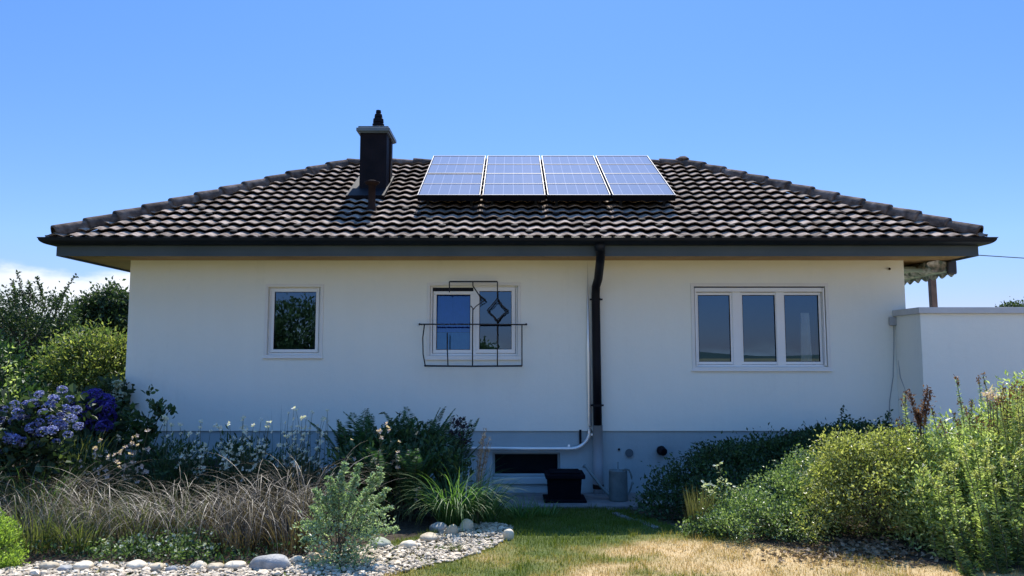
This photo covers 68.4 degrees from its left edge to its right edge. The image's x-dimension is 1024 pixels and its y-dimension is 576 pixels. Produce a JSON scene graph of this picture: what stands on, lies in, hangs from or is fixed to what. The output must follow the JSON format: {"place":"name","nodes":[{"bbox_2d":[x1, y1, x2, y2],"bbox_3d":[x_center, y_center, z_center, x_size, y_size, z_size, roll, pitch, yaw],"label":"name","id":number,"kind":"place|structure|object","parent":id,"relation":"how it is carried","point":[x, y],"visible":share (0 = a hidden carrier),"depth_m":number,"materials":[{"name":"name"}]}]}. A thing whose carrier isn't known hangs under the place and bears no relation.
{"place":"outdoors","nodes":[
{"label":"outdoors","id":0,"kind":"place"},
{"bbox_2d":[0,367,1023,575],"bbox_3d":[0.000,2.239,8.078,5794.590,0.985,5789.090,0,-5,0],"label":"ground","id":1,"kind":"structure","parent":0,"point":[413,527],"depth_m":6.75,"materials":[{"name":"plant"}]},
{"bbox_2d":[0,343,20,411],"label":"pale sapling","id":2,"kind":"object","parent":1,"relation":"on","point":[7,384],"visible":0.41,"depth_m":11.32,"materials":[{"name":"green plant"}]},
{"bbox_2d":[0,508,29,568],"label":"lime shrub","id":3,"kind":"object","parent":1,"relation":"on","point":[11,535],"visible":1,"depth_m":6.33,"materials":[{"name":"green plant"}]},
{"bbox_2d":[0,447,56,506],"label":"leafy perennial","id":4,"kind":"object","parent":1,"relation":"on","point":[27,481],"visible":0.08,"depth_m":8.14,"materials":[{"name":"green plant"}]},
{"bbox_2d":[0,329,63,434],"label":"dark laurel","id":5,"kind":"object","parent":1,"relation":"on","point":[24,388],"visible":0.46,"depth_m":12.05,"materials":[{"name":"green plant"}]},
{"bbox_2d":[3,306,69,354],"bbox_3d":[-19.761,2.463,29.988,5.082,3.742,3.475,0,-5,0],"label":"distant tree","id":6,"kind":"object","parent":1,"relation":"on","point":[29,331],"visible":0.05,"depth_m":29.59,"materials":[{"name":"green plant"}]},
{"bbox_2d":[0,484,88,554],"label":"grass tuft","id":7,"kind":"object","parent":1,"relation":"on","point":[36,531],"visible":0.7,"depth_m":6.77,"materials":[{"name":"plant"}]},
{"bbox_2d":[0,270,89,402],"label":"broadleaf tree","id":8,"kind":"object","parent":1,"relation":"on","point":[14,307],"visible":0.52,"depth_m":14.86,"materials":[{"name":"green plant"}]},
{"bbox_2d":[0,460,89,533],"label":"grass clump","id":9,"kind":"object","parent":1,"relation":"on","point":[6,501],"visible":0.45,"depth_m":7.49,"materials":[{"name":"brown plant"}]},
{"bbox_2d":[0,454,95,528],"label":"grass tuft","id":10,"kind":"object","parent":1,"relation":"on","point":[39,495],"visible":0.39,"depth_m":7.61,"materials":[{"name":"plant"}]},
{"bbox_2d":[0,383,102,499],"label":"hydrangea","id":11,"kind":"object","parent":1,"relation":"on","point":[24,421],"visible":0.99,"depth_m":7.86,"materials":[{"name":"purple plant"}]},
{"bbox_2d":[14,313,127,403],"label":"leafy bush","id":12,"kind":"object","parent":1,"relation":"on","point":[90,366],"visible":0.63,"depth_m":12.87,"materials":[{"name":"green plant"}]},
{"bbox_2d":[0,458,144,548],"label":"grass clump","id":13,"kind":"object","parent":1,"relation":"on","point":[41,505],"visible":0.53,"depth_m":7.32,"materials":[{"name":"brown plant"}]},
{"bbox_2d":[26,431,122,505],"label":"leafy perennial","id":14,"kind":"object","parent":1,"relation":"on","point":[91,451],"visible":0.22,"depth_m":8.40,"materials":[{"name":"green plant"}]},
{"bbox_2d":[26,423,132,504],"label":"grass tuft","id":15,"kind":"object","parent":1,"relation":"on","point":[76,471],"visible":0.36,"depth_m":8.21,"materials":[{"name":"plant"}]},
{"bbox_2d":[73,560,93,569],"bbox_3d":[-3.479,2.267,6.112,0.151,0.096,0.143,0,-5,0],"label":"boulder","id":16,"kind":"object","parent":1,"relation":"on","point":[86,564],"visible":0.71,"depth_m":6.07,"materials":[{"name":"white stone"}]},
{"bbox_2d":[38,483,132,555],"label":"grass tuft","id":17,"kind":"object","parent":1,"relation":"on","point":[78,538],"visible":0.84,"depth_m":6.75,"materials":[{"name":"plant"}]},
{"bbox_2d":[0,460,180,545],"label":"grass clump","id":18,"kind":"object","parent":1,"relation":"on","point":[92,511],"visible":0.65,"depth_m":7.20,"materials":[{"name":"brown plant"}]},
{"bbox_2d":[61,275,128,351],"bbox_3d":[-10.569,1.528,19.919,2.896,3.736,1.795,0,-5,0],"label":"round tree","id":19,"kind":"object","parent":1,"relation":"on","point":[104,303],"visible":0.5,"depth_m":19.64,"materials":[{"name":"green plant"}]},
{"bbox_2d":[60,385,130,469],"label":"hydrangea","id":20,"kind":"object","parent":1,"relation":"on","point":[107,416],"visible":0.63,"depth_m":9.58,"materials":[{"name":"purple plant"}]},
{"bbox_2d":[56,428,150,509],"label":"flowering perennial","id":21,"kind":"object","parent":1,"relation":"on","point":[117,463],"visible":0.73,"depth_m":8.12,"materials":[{"name":"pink plant"}]},
{"bbox_2d":[85,372,138,433],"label":"hydrangea","id":22,"kind":"object","parent":1,"relation":"on","point":[119,391],"visible":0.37,"depth_m":10.61,"materials":[{"name":"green plant"}]},
{"bbox_2d":[73,445,162,508],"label":"leafy perennial","id":23,"kind":"object","parent":1,"relation":"on","point":[147,456],"visible":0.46,"depth_m":8.42,"materials":[{"name":"green plant"}]},
{"bbox_2d":[10,478,232,558],"bbox_3d":[-3.591,2.140,7.022,2.019,0.751,1.713,-4,-7,40],"label":"grass clump","id":24,"kind":"object","parent":1,"relation":"on","point":[121,531],"visible":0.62,"depth_m":7.01,"materials":[{"name":"brown plant"}]},
{"bbox_2d":[88,525,156,563],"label":"white groundcover","id":25,"kind":"object","parent":1,"relation":"on","point":[131,541],"visible":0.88,"depth_m":6.50,"materials":[{"name":"beige plant"}]},
{"bbox_2d":[126,559,147,569],"bbox_3d":[-3.077,2.283,6.170,0.170,0.105,0.138,0,-5,0],"label":"boulder","id":26,"kind":"object","parent":1,"relation":"on","point":[136,564],"visible":0.69,"depth_m":6.14,"materials":[{"name":"white stone"}]},
{"bbox_2d":[114,384,177,479],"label":"tall perennial","id":27,"kind":"object","parent":1,"relation":"on","point":[137,426],"visible":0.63,"depth_m":8.86,"materials":[{"name":"green plant"}]},
{"bbox_2d":[64,465,268,553],"bbox_3d":[-3.137,2.137,7.199,2.046,0.804,1.937,0,-5,0],"label":"grass clump","id":28,"kind":"object","parent":1,"relation":"on","point":[167,523],"visible":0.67,"depth_m":7.14,"materials":[{"name":"brown plant"}]},
{"bbox_2d":[135,430,218,507],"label":"leafy perennial","id":29,"kind":"object","parent":1,"relation":"on","point":[173,476],"visible":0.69,"depth_m":8.47,"materials":[{"name":"green plant"}]},
{"bbox_2d":[5,524,359,564],"bbox_3d":[-3.181,2.284,6.694,4.064,0.266,0.930,0,-5,0],"label":"ground cover","id":30,"kind":"object","parent":1,"relation":"on","point":[218,556],"visible":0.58,"depth_m":6.55,"materials":[{"name":"green plant"}]},
{"bbox_2d":[140,518,232,564],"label":"white groundcover","id":31,"kind":"object","parent":1,"relation":"on","point":[188,537],"visible":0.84,"depth_m":6.51,"materials":[{"name":"beige plant"}]},
{"bbox_2d":[160,414,212,501],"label":"flowering perennial","id":32,"kind":"object","parent":1,"relation":"on","point":[199,456],"visible":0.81,"depth_m":8.48,"materials":[{"name":"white plant"}]},
{"bbox_2d":[190,561,207,568],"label":"boulder","id":33,"kind":"object","parent":1,"relation":"on","point":[197,565],"visible":0.69,"depth_m":6.18,"materials":[{"name":"white stone"}]},
{"bbox_2d":[88,469,321,556],"bbox_3d":[-2.717,2.132,6.972,2.171,0.882,1.966,0,-5,0],"label":"grass clump","id":34,"kind":"object","parent":1,"relation":"on","point":[214,521],"visible":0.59,"depth_m":7.00,"materials":[{"name":"brown plant"}]},
{"bbox_2d":[193,489,278,556],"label":"grass tuft","id":35,"kind":"object","parent":1,"relation":"on","point":[247,545],"visible":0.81,"depth_m":6.71,"materials":[{"name":"plant"}]},
{"bbox_2d":[195,425,279,504],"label":"leafy perennial","id":36,"kind":"object","parent":1,"relation":"on","point":[235,449],"visible":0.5,"depth_m":8.60,"materials":[{"name":"green plant"}]},
{"bbox_2d":[212,415,273,507],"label":"flowering perennial","id":37,"kind":"object","parent":1,"relation":"on","point":[240,449],"visible":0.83,"depth_m":8.40,"materials":[{"name":"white plant"}]},
{"bbox_2d":[100,452,391,556],"bbox_3d":[-2.484,2.084,7.112,2.271,0.912,2.284,-3,-6,25],"label":"grass clump","id":38,"kind":"object","parent":1,"relation":"on","point":[258,505],"visible":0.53,"depth_m":7.15,"materials":[{"name":"brown plant"}]},
{"bbox_2d":[0,521,513,575],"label":"gravel","id":39,"kind":"structure","parent":1,"relation":"on","point":[440,554],"depth_m":6.23,"materials":[{"name":"gravel"}]},
{"bbox_2d":[39,562,58,569],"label":"boulder","id":40,"kind":"object","parent":39,"relation":"on","point":[45,565],"visible":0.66,"depth_m":6.12,"materials":[{"name":"stone"}]},
{"bbox_2d":[57,565,72,570],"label":"boulder","id":41,"kind":"object","parent":39,"relation":"on","point":[65,567],"visible":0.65,"depth_m":6.05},
{"bbox_2d":[100,564,116,571],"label":"boulder","id":42,"kind":"object","parent":39,"relation":"on","point":[107,567],"visible":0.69,"depth_m":6.06,"materials":[{"name":"stone"}]},
{"bbox_2d":[148,562,164,571],"bbox_3d":[-2.905,2.288,6.155,0.124,0.085,0.114,0,-5,0],"label":"boulder","id":43,"kind":"object","parent":39,"relation":"on","point":[157,566],"visible":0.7,"depth_m":6.12,"materials":[{"name":"stone"}]},
{"bbox_2d":[207,562,223,570],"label":"boulder","id":44,"kind":"object","parent":39,"relation":"on","point":[216,566],"visible":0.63,"depth_m":6.11,"materials":[{"name":"stone"}]},
{"bbox_2d":[224,561,246,570],"bbox_3d":[-2.266,2.280,6.168,0.177,0.090,0.124,0,-5,0],"label":"boulder","id":45,"kind":"object","parent":39,"relation":"on","point":[234,565],"visible":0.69,"depth_m":6.13,"materials":[{"name":"white stone"}]},
{"bbox_2d":[290,461,399,571],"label":"silvery shrub","id":46,"kind":"object","parent":39,"relation":"on","point":[333,511],"visible":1,"depth_m":6.42,"materials":[{"name":"plant"}]},
{"bbox_2d":[400,540,416,548],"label":"boulder","id":47,"kind":"object","parent":39,"relation":"on","point":[409,543],"visible":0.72,"depth_m":6.81,"materials":[{"name":"white stone"}]},
{"bbox_2d":[445,524,457,534],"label":"boulder","id":48,"kind":"object","parent":39,"relation":"on","point":[453,528],"visible":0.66,"depth_m":7.44,"materials":[{"name":"stone"}]},
{"bbox_2d":[450,427,493,523],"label":"plume grass","id":49,"kind":"object","parent":39,"relation":"on","point":[480,477],"depth_m":8.15,"materials":[{"name":"plant"}]},
{"bbox_2d":[249,554,290,570],"bbox_3d":[-1.973,2.255,6.165,0.346,0.142,0.221,0,-5,0],"label":"boulder","id":50,"kind":"object","parent":1,"relation":"on","point":[271,561],"visible":0.77,"depth_m":6.09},
{"bbox_2d":[246,408,318,499],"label":"rush","id":51,"kind":"object","parent":1,"relation":"on","point":[283,457],"visible":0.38,"depth_m":8.60,"materials":[{"name":"green plant"}]},
{"bbox_2d":[241,486,330,554],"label":"grass tuft","id":52,"kind":"object","parent":1,"relation":"on","point":[275,539],"visible":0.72,"depth_m":6.74,"materials":[{"name":"plant"}]},
{"bbox_2d":[249,442,328,510],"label":"leafy perennial","id":53,"kind":"object","parent":1,"relation":"on","point":[266,462],"visible":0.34,"depth_m":8.59,"materials":[{"name":"green plant"}]},
{"bbox_2d":[274,406,329,512],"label":"flowering perennial","id":54,"kind":"object","parent":1,"relation":"on","point":[317,448],"visible":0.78,"depth_m":8.43,"materials":[{"name":"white plant"}]},
{"bbox_2d":[185,441,431,551],"bbox_3d":[-2.179,2.091,7.548,2.394,0.993,2.417,5,-7,-43],"label":"grass clump","id":55,"kind":"object","parent":1,"relation":"on","point":[307,504],"visible":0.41,"depth_m":7.40,"materials":[{"name":"brown plant"}]},
{"bbox_2d":[308,408,403,501],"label":"fern","id":56,"kind":"object","parent":1,"relation":"on","point":[343,434],"visible":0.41,"depth_m":8.72,"materials":[{"name":"plant"}]},
{"bbox_2d":[344,439,395,512],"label":"fern","id":57,"kind":"object","parent":1,"relation":"on","point":[370,469],"visible":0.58,"depth_m":8.07,"materials":[{"name":"plant"}]},
{"bbox_2d":[367,537,390,548],"bbox_3d":[-1.214,2.337,6.880,0.216,0.111,0.177,0,-5,0],"label":"boulder","id":58,"kind":"object","parent":1,"relation":"on","point":[385,541],"visible":0.47,"depth_m":6.83,"materials":[{"name":"stone"}]},
{"bbox_2d":[344,412,414,503],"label":"fern","id":59,"kind":"object","parent":1,"relation":"on","point":[374,441],"visible":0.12,"depth_m":8.67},
{"bbox_2d":[350,422,420,522],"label":"flowering perennial","id":60,"kind":"object","parent":1,"relation":"on","point":[397,467],"visible":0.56,"depth_m":8.10,"materials":[{"name":"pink plant"}]},
{"bbox_2d":[314,411,475,518],"bbox_3d":[-1.295,2.008,8.508,1.814,1.197,1.336,0,-5,0],"label":"dark shrub","id":61,"kind":"object","parent":1,"relation":"on","point":[446,453],"visible":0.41,"depth_m":8.43,"materials":[{"name":"green plant"}]},
{"bbox_2d":[384,443,441,521],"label":"fern","id":62,"kind":"object","parent":1,"relation":"on","point":[414,467],"visible":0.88,"depth_m":8.09,"materials":[{"name":"plant"}]},
{"bbox_2d":[383,406,459,503],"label":"fern","id":63,"kind":"object","parent":1,"relation":"on","point":[434,425],"visible":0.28,"depth_m":9.03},
{"bbox_2d":[420,532,437,542],"bbox_3d":[-0.792,2.382,7.173,0.178,0.097,0.178,0,-5,0],"label":"boulder","id":64,"kind":"object","parent":1,"relation":"on","point":[429,536],"visible":0.77,"depth_m":7.12,"materials":[{"name":"stone"}]},
{"bbox_2d":[429,522,447,532],"bbox_3d":[-0.740,2.424,7.569,0.184,0.136,0.150,0,-5,0],"label":"boulder","id":65,"kind":"object","parent":1,"relation":"on","point":[440,526],"visible":0.66,"depth_m":7.53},
{"bbox_2d":[412,418,479,498],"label":"fern","id":66,"kind":"object","parent":1,"relation":"on","point":[462,447],"visible":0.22,"depth_m":8.97,"materials":[{"name":"plant"}]},
{"bbox_2d":[382,452,525,531],"bbox_3d":[-0.615,2.118,7.942,1.634,0.813,1.662,3,-6,-26],"label":"grass fountain","id":67,"kind":"object","parent":1,"relation":"on","point":[453,509],"depth_m":7.82,"materials":[{"name":"plant"}]},
{"bbox_2d":[449,414,472,489],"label":"seed head plant","id":68,"kind":"object","parent":1,"relation":"on","point":[457,423],"visible":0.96,"depth_m":8.87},
{"bbox_2d":[459,519,473,529],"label":"boulder","id":69,"kind":"object","parent":1,"relation":"on","point":[468,524],"visible":0.6,"depth_m":7.64,"materials":[{"name":"white stone"}]},
{"bbox_2d":[437,477,539,522],"bbox_3d":[-0.276,2.335,8.326,1.251,0.571,1.174,0,-5,0],"label":"grass fountain","id":70,"kind":"object","parent":1,"relation":"on","point":[491,518],"depth_m":8.24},
{"bbox_2d":[503,529,513,539],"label":"boulder","id":71,"kind":"object","parent":1,"relation":"on","point":[508,533],"visible":0.74,"depth_m":7.28,"materials":[{"name":"white stone"}]},
{"bbox_2d":[37,110,997,494],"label":"house","id":72,"kind":"structure","parent":1,"relation":"on","point":[639,340],"depth_m":10.96,"materials":[{"name":"paint"}]},
{"bbox_2d":[262,284,323,357],"bbox_3d":[-3.183,0.488,11.052,0.875,1.085,0.160,0,-5,0],"label":"window","id":73,"kind":"structure","parent":72,"relation":"in","point":[318,288],"depth_m":11.02,"materials":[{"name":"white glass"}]},
{"bbox_2d":[417,156,485,205],"bbox_3d":[-0.950,-1.804,12.524,0.944,0.205,2.562,0,23,0],"label":"solar panel","id":74,"kind":"object","parent":72,"relation":"on","point":[452,178],"visible":1,"depth_m":12.15,"materials":[{"name":"glass"}]},
{"bbox_2d":[425,283,520,359],"bbox_3d":[-0.558,0.491,11.083,1.391,1.126,0.222,0,-5,0],"label":"window","id":75,"kind":"structure","parent":72,"relation":"in","point":[454,306],"depth_m":11.07,"materials":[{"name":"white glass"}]},
{"bbox_2d":[482,156,544,204],"bbox_3d":[0.029,-1.804,12.524,0.943,0.205,2.562,0,23,0],"label":"solar panel","id":76,"kind":"object","parent":72,"relation":"on","point":[513,178],"visible":1,"depth_m":12.15,"materials":[{"name":"glass"}]},
{"bbox_2d":[493,453,559,483],"bbox_3d":[0.207,2.599,10.907,0.971,0.441,0.220,0,-5,0],"label":"basement window","id":77,"kind":"structure","parent":72,"relation":"in","point":[530,467],"depth_m":11.00,"materials":[{"name":"black glass"}]},
{"bbox_2d":[542,156,610,205],"bbox_3d":[1.007,-1.804,12.524,0.943,0.205,2.562,0,23,0],"label":"solar panel","id":78,"kind":"object","parent":72,"relation":"on","point":[574,178],"visible":1,"depth_m":12.15,"materials":[{"name":"glass"}]},
{"bbox_2d":[595,156,675,205],"bbox_3d":[1.986,-1.804,12.524,0.944,0.205,2.562,0,23,0],"label":"solar panel","id":79,"kind":"object","parent":72,"relation":"on","point":[634,178],"visible":1,"depth_m":12.15,"materials":[{"name":"glass"}]},
{"bbox_2d":[690,283,832,370],"bbox_3d":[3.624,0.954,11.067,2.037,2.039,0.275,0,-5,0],"label":"window","id":80,"kind":"structure","parent":72,"relation":"in","point":[735,291],"depth_m":11.04,"materials":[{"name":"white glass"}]},
{"bbox_2d":[501,495,547,519],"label":"shade tuft","id":81,"kind":"object","parent":1,"relation":"on","point":[521,514],"visible":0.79,"depth_m":8.78,"materials":[{"name":"green plant"}]},
{"bbox_2d":[522,496,565,516],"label":"shade tuft","id":82,"kind":"object","parent":1,"relation":"on","point":[543,510],"visible":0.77,"depth_m":9.07,"materials":[{"name":"green plant"}]},
{"bbox_2d":[491,493,650,509],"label":"paving slab","id":83,"kind":"structure","parent":1,"relation":"on","point":[599,500],"depth_m":10.10,"materials":[{"name":"concrete"}]},
{"bbox_2d":[543,469,586,502],"bbox_3d":[0.710,2.679,10.247,0.567,0.389,0.500,0,-5,0],"label":"storage box","id":84,"kind":"object","parent":83,"relation":"on","point":[563,485],"visible":1,"depth_m":10.06,"materials":[{"name":"plastic"}]},
{"bbox_2d":[582,462,632,501],"bbox_3d":[1.291,2.613,10.203,0.682,0.512,0.260,0,-5,0],"label":"watering can","id":85,"kind":"object","parent":83,"relation":"on","point":[618,487],"visible":1,"depth_m":10.11,"materials":[{"name":"metal"}]},
{"bbox_2d":[682,487,720,533],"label":"upright tuft","id":86,"kind":"object","parent":1,"relation":"on","point":[692,505],"visible":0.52,"depth_m":7.52,"materials":[{"name":"green plant"}]},
{"bbox_2d":[675,485,739,537],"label":"leafy plant","id":87,"kind":"object","parent":1,"relation":"on","point":[691,528],"visible":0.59,"depth_m":7.41,"materials":[{"name":"green plant"}]},
{"bbox_2d":[699,461,749,507],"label":"variegated plant","id":88,"kind":"object","parent":1,"relation":"on","point":[715,486],"visible":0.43,"depth_m":7.74,"materials":[{"name":"green plant"}]},
{"bbox_2d":[697,437,856,545],"bbox_3d":[2.680,1.994,7.462,1.836,0.922,1.191,2,-6,-22],"label":"cotoneaster","id":89,"kind":"object","parent":1,"relation":"on","point":[787,479],"visible":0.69,"depth_m":7.32,"materials":[{"name":"green plant"}]},
{"bbox_2d":[621,416,934,522],"bbox_3d":[3.371,2.226,9.280,4.252,1.188,2.469,0,-5,0],"label":"ivy mound","id":90,"kind":"object","parent":1,"relation":"on","point":[752,456],"visible":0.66,"depth_m":9.18,"materials":[{"name":"green plant"}]},
{"bbox_2d":[836,404,850,431],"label":"plant","id":91,"kind":"object","parent":1,"relation":"on","point":[842,412],"depth_m":9.79,"materials":[{"name":"green plant"}]},
{"bbox_2d":[743,532,946,568],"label":"leaf litter","id":92,"kind":"object","parent":1,"relation":"on","point":[874,547],"visible":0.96,"depth_m":6.54,"materials":[{"name":"plant"}]},
{"bbox_2d":[790,420,956,547],"bbox_3d":[3.424,1.816,7.144,1.864,1.129,1.218,0,-5,0],"label":"yellow shrub","id":93,"kind":"object","parent":1,"relation":"on","point":[852,478],"visible":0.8,"depth_m":7.03,"materials":[{"name":"green plant"}]},
{"bbox_2d":[881,409,892,434],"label":"plant","id":94,"kind":"object","parent":1,"relation":"on","point":[886,420],"depth_m":9.77,"materials":[{"name":"green plant"}]},
{"bbox_2d":[895,390,914,518],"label":"flower spire","id":95,"kind":"structure","parent":1,"relation":"on","point":[906,413],"depth_m":7.48,"materials":[{"name":"orange plant"}]},
{"bbox_2d":[904,385,935,442],"bbox_3d":[3.992,1.620,7.335,0.304,1.357,0.118,0,-5,0],"label":"rust spike","id":96,"kind":"object","parent":1,"relation":"on","point":[918,417],"visible":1,"depth_m":7.36,"materials":[{"name":"brown plant"}]},
{"bbox_2d":[913,406,965,527],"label":"flower spire","id":97,"kind":"structure","parent":1,"relation":"on","point":[944,432],"depth_m":7.14,"materials":[{"name":"green plant"}]},
{"bbox_2d":[911,462,972,559],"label":"flower spire","id":98,"kind":"structure","parent":1,"relation":"on","point":[939,489],"depth_m":6.47,"materials":[{"name":"green plant"}]},
{"bbox_2d":[876,370,1023,556],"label":"shrub","id":99,"kind":"object","parent":1,"relation":"on","point":[978,437],"visible":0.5,"depth_m":6.85,"materials":[{"name":"green plant"}]},
{"bbox_2d":[892,307,1023,433],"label":"terrace wall","id":100,"kind":"structure","parent":1,"relation":"on","point":[937,348],"depth_m":10.28,"materials":[{"name":"paint"}]},
{"bbox_2d":[928,278,937,306],"bbox_3d":[7.408,1.322,13.134,0.132,3.185,0.112,0,-5,0],"label":"wooden post","id":101,"kind":"object","parent":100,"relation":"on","point":[932,290],"depth_m":13.21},
{"bbox_2d":[951,372,994,490],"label":"flower spire","id":102,"kind":"structure","parent":1,"relation":"on","point":[962,413],"depth_m":7.16,"materials":[{"name":"green plant"}]},
{"bbox_2d":[930,502,1023,575],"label":"flower spire","id":103,"kind":"structure","parent":1,"relation":"on","point":[964,568],"depth_m":6.09,"materials":[{"name":"green plant"}]},
{"bbox_2d":[943,437,1023,570],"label":"flower spire","id":104,"kind":"structure","parent":1,"relation":"on","point":[980,482],"depth_m":6.37,"materials":[{"name":"green plant"}]},
{"bbox_2d":[955,405,1015,513],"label":"flower spire","id":105,"kind":"structure","parent":1,"relation":"on","point":[968,421],"depth_m":6.92,"materials":[{"name":"green plant"}]},
{"bbox_2d":[980,384,1004,476],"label":"withered flower","id":106,"kind":"object","parent":1,"relation":"on","point":[990,397],"visible":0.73,"depth_m":7.02,"materials":[{"name":"beige plant"}]},
{"bbox_2d":[991,378,1023,538],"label":"flower spire","id":107,"kind":"structure","parent":1,"relation":"on","point":[1018,418],"depth_m":6.88,"materials":[{"name":"green plant"}]},
{"bbox_2d":[995,296,1023,306],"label":"distant tree","id":108,"kind":"object","parent":1,"relation":"on","point":[1015,304],"visible":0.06,"depth_m":59.92,"materials":[{"name":"green plant"}]},
{"bbox_2d":[0,0,1023,357],"label":"sky","id":109,"kind":"structure","parent":0,"point":[107,106],"materials":[{"name":"blue"}]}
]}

